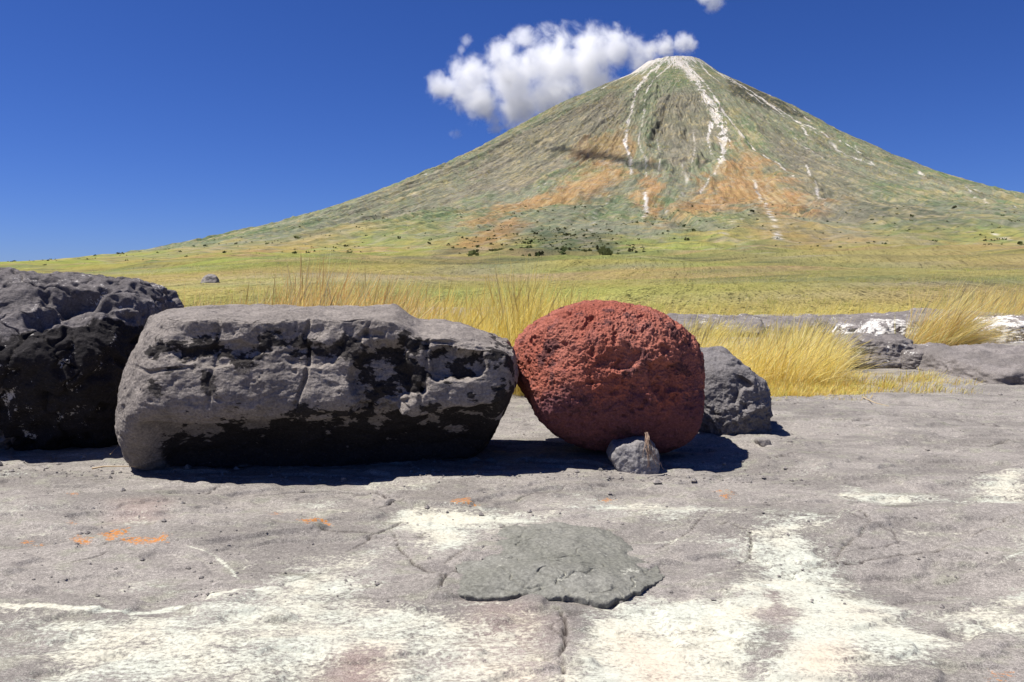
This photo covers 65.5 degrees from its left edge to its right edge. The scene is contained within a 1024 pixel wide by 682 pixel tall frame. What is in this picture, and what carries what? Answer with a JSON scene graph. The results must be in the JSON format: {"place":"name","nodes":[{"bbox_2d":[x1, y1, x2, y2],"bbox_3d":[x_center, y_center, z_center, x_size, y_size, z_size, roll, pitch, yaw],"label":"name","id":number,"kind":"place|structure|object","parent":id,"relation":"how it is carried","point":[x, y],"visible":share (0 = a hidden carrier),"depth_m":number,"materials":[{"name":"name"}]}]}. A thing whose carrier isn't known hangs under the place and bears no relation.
{"place":"outdoors","nodes":[
{"label":"outdoors","id":0,"kind":"place"},
{"bbox_2d":[0,307,1023,681],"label":"lava ground","id":1,"kind":"structure","parent":0,"point":[286,617],"depth_m":3.90,"materials":[{"name":"grey stone"}]},
{"bbox_2d":[0,267,183,450],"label":"dark boulder","id":2,"kind":"object","parent":1,"relation":"on","point":[68,341],"visible":0.72,"depth_m":6.22,"materials":[{"name":"black stone"}]},
{"bbox_2d":[92,466,135,468],"bbox_3d":[-2.770,0.880,5.560,0.301,0.019,0.055,0,4,-5],"label":"dry straw","id":3,"kind":"object","parent":1,"relation":"on","point":[112,466],"visible":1,"depth_m":5.56,"materials":[{"name":"beige plant"}]},
{"bbox_2d":[114,304,518,470],"bbox_3d":[-1.384,0.349,5.866,2.902,1.240,1.309,0,4,-6],"label":"grey boulder","id":4,"kind":"object","parent":1,"relation":"on","point":[230,386],"visible":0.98,"depth_m":5.40,"materials":[{"name":"grey stone"}]},
{"bbox_2d":[180,246,614,395],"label":"dry grass","id":5,"kind":"structure","parent":1,"relation":"on","point":[515,320],"depth_m":9.73,"materials":[{"name":"yellow plant"}]},
{"bbox_2d":[445,522,664,608],"bbox_3d":[0.201,1.072,3.844,1.009,0.164,1.144,0,4,0],"label":"flat stone","id":6,"kind":"object","parent":1,"relation":"on","point":[595,567],"visible":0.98,"depth_m":3.60,"materials":[{"name":"grey stone"}]},
{"bbox_2d":[513,299,705,453],"bbox_3d":[0.743,0.269,6.249,1.499,1.184,1.311,0,4,0],"label":"red boulder","id":7,"kind":"object","parent":1,"relation":"on","point":[597,375],"visible":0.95,"depth_m":5.72,"materials":[{"name":"red stone"}]},
{"bbox_2d":[606,436,659,473],"bbox_3d":[0.871,0.821,5.721,0.362,0.266,0.353,0,4,0],"label":"chock stone","id":8,"kind":"object","parent":1,"relation":"on","point":[627,455],"visible":0.86,"depth_m":5.59,"materials":[{"name":"grey stone"}]},
{"bbox_2d":[643,432,663,469],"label":"dry roots","id":9,"kind":"object","parent":1,"relation":"on","point":[648,442],"visible":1,"depth_m":5.53,"materials":[{"name":"brown plant"}]},
{"bbox_2d":[666,313,765,337],"bbox_3d":[4.801,-0.160,19.456,3.131,0.980,2.082,0,4,0],"label":"lava ledge","id":10,"kind":"object","parent":1,"relation":"on","point":[681,318],"visible":0.21,"depth_m":19.21,"materials":[{"name":"grey stone"}]},
{"bbox_2d":[698,346,772,434],"bbox_3d":[1.902,0.504,7.223,1.002,0.880,0.865,0,4,0],"label":"rough boulder","id":11,"kind":"object","parent":1,"relation":"on","point":[738,398],"visible":0.6,"depth_m":6.88,"materials":[{"name":"grey stone"}]},
{"bbox_2d":[754,437,770,446],"bbox_3d":[2.036,0.827,6.465,0.112,0.078,0.110,0,4,0],"label":"pebble","id":12,"kind":"object","parent":1,"relation":"on","point":[762,441],"visible":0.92,"depth_m":6.42,"materials":[{"name":"stone"}]},
{"bbox_2d":[759,314,844,334],"bbox_3d":[7.552,-0.240,20.191,3.180,0.845,1.982,0,4,0],"label":"lava ledge","id":13,"kind":"object","parent":1,"relation":"on","point":[784,319],"visible":0.19,"depth_m":20.23,"materials":[{"name":"grey stone"}]},
{"bbox_2d":[832,323,859,334],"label":"lava block","id":14,"kind":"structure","parent":1,"relation":"on","point":[848,330],"depth_m":15.59,"materials":[{"name":"white stone"}]},
{"bbox_2d":[830,332,915,368],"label":"lava block","id":15,"kind":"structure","parent":1,"relation":"on","point":[885,347],"depth_m":12.31,"materials":[{"name":"grey stone"}]},
{"bbox_2d":[812,310,938,337],"bbox_3d":[8.329,-0.310,17.663,2.821,0.722,1.595,0,4,0],"label":"lava ledge","id":16,"kind":"object","parent":1,"relation":"on","point":[900,315],"visible":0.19,"depth_m":17.84,"materials":[{"name":"grey stone"}]},
{"bbox_2d":[854,318,921,341],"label":"lava block","id":17,"kind":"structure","parent":1,"relation":"on","point":[876,326],"depth_m":14.82,"materials":[{"name":"white stone"}]},
{"bbox_2d":[899,342,948,369],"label":"lava block","id":18,"kind":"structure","parent":1,"relation":"on","point":[911,359],"depth_m":12.13,"materials":[{"name":"grey stone"}]},
{"bbox_2d":[894,273,1023,345],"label":"grass tuft","id":19,"kind":"object","parent":1,"relation":"on","point":[944,329],"visible":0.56,"depth_m":13.75,"materials":[{"name":"yellow plant"}]},
{"bbox_2d":[912,308,1023,319],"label":"lava ledge","id":20,"kind":"object","parent":1,"relation":"on","point":[920,309],"visible":0.06,"depth_m":18.81,"materials":[{"name":"grey stone"}]},
{"bbox_2d":[916,343,1023,384],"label":"lava hump","id":21,"kind":"object","parent":1,"relation":"on","point":[991,363],"visible":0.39,"depth_m":11.26,"materials":[{"name":"grey stone"}]},
{"bbox_2d":[952,315,1023,342],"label":"white ledge","id":22,"kind":"object","parent":1,"relation":"on","point":[1014,321],"visible":0.16,"depth_m":16.01,"materials":[{"name":"white stone"}]},
{"bbox_2d":[0,56,1023,314],"bbox_3d":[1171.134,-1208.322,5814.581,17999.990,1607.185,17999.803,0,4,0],"label":"volcano","id":23,"kind":"structure","parent":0,"point":[658,138],"depth_m":2423.64},
{"bbox_2d":[200,274,219,282],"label":"distant boulder","id":24,"kind":"object","parent":23,"relation":"on","point":[210,278],"visible":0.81,"depth_m":122.11,"materials":[{"name":"stone"}]},
{"bbox_2d":[8,200,1023,264],"bbox_3d":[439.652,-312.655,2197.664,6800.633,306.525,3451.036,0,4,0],"label":"scrub","id":25,"kind":"object","parent":23,"relation":"on","point":[603,250],"visible":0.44,"depth_m":1774.43,"materials":[{"name":"green plant"}]},
{"bbox_2d":[37,254,1023,314],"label":"plain grass","id":26,"kind":"structure","parent":23,"relation":"on","point":[684,280],"depth_m":105.44,"materials":[{"name":"plant"}]},
{"bbox_2d":[0,378,1023,607],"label":"gravel","id":27,"kind":"structure","parent":0,"point":[475,473],"depth_m":5.37,"materials":[{"name":"grey gravel"}]},
{"bbox_2d":[0,0,1023,261],"label":"sky","id":28,"kind":"structure","parent":0,"point":[126,125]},
{"bbox_2d":[610,299,918,349],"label":"dry grass","id":29,"kind":"structure","parent":0,"point":[719,331],"depth_m":18.53,"materials":[{"name":"yellow plant"}]},
{"bbox_2d":[690,313,984,400],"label":"dry grass","id":30,"kind":"structure","parent":0,"point":[792,365],"depth_m":10.34,"materials":[{"name":"yellow plant"}]},
{"bbox_2d":[923,280,1023,315],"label":"dry grass","id":31,"kind":"structure","parent":0,"point":[1015,306],"depth_m":20.20,"materials":[{"name":"yellow plant"}]}
]}

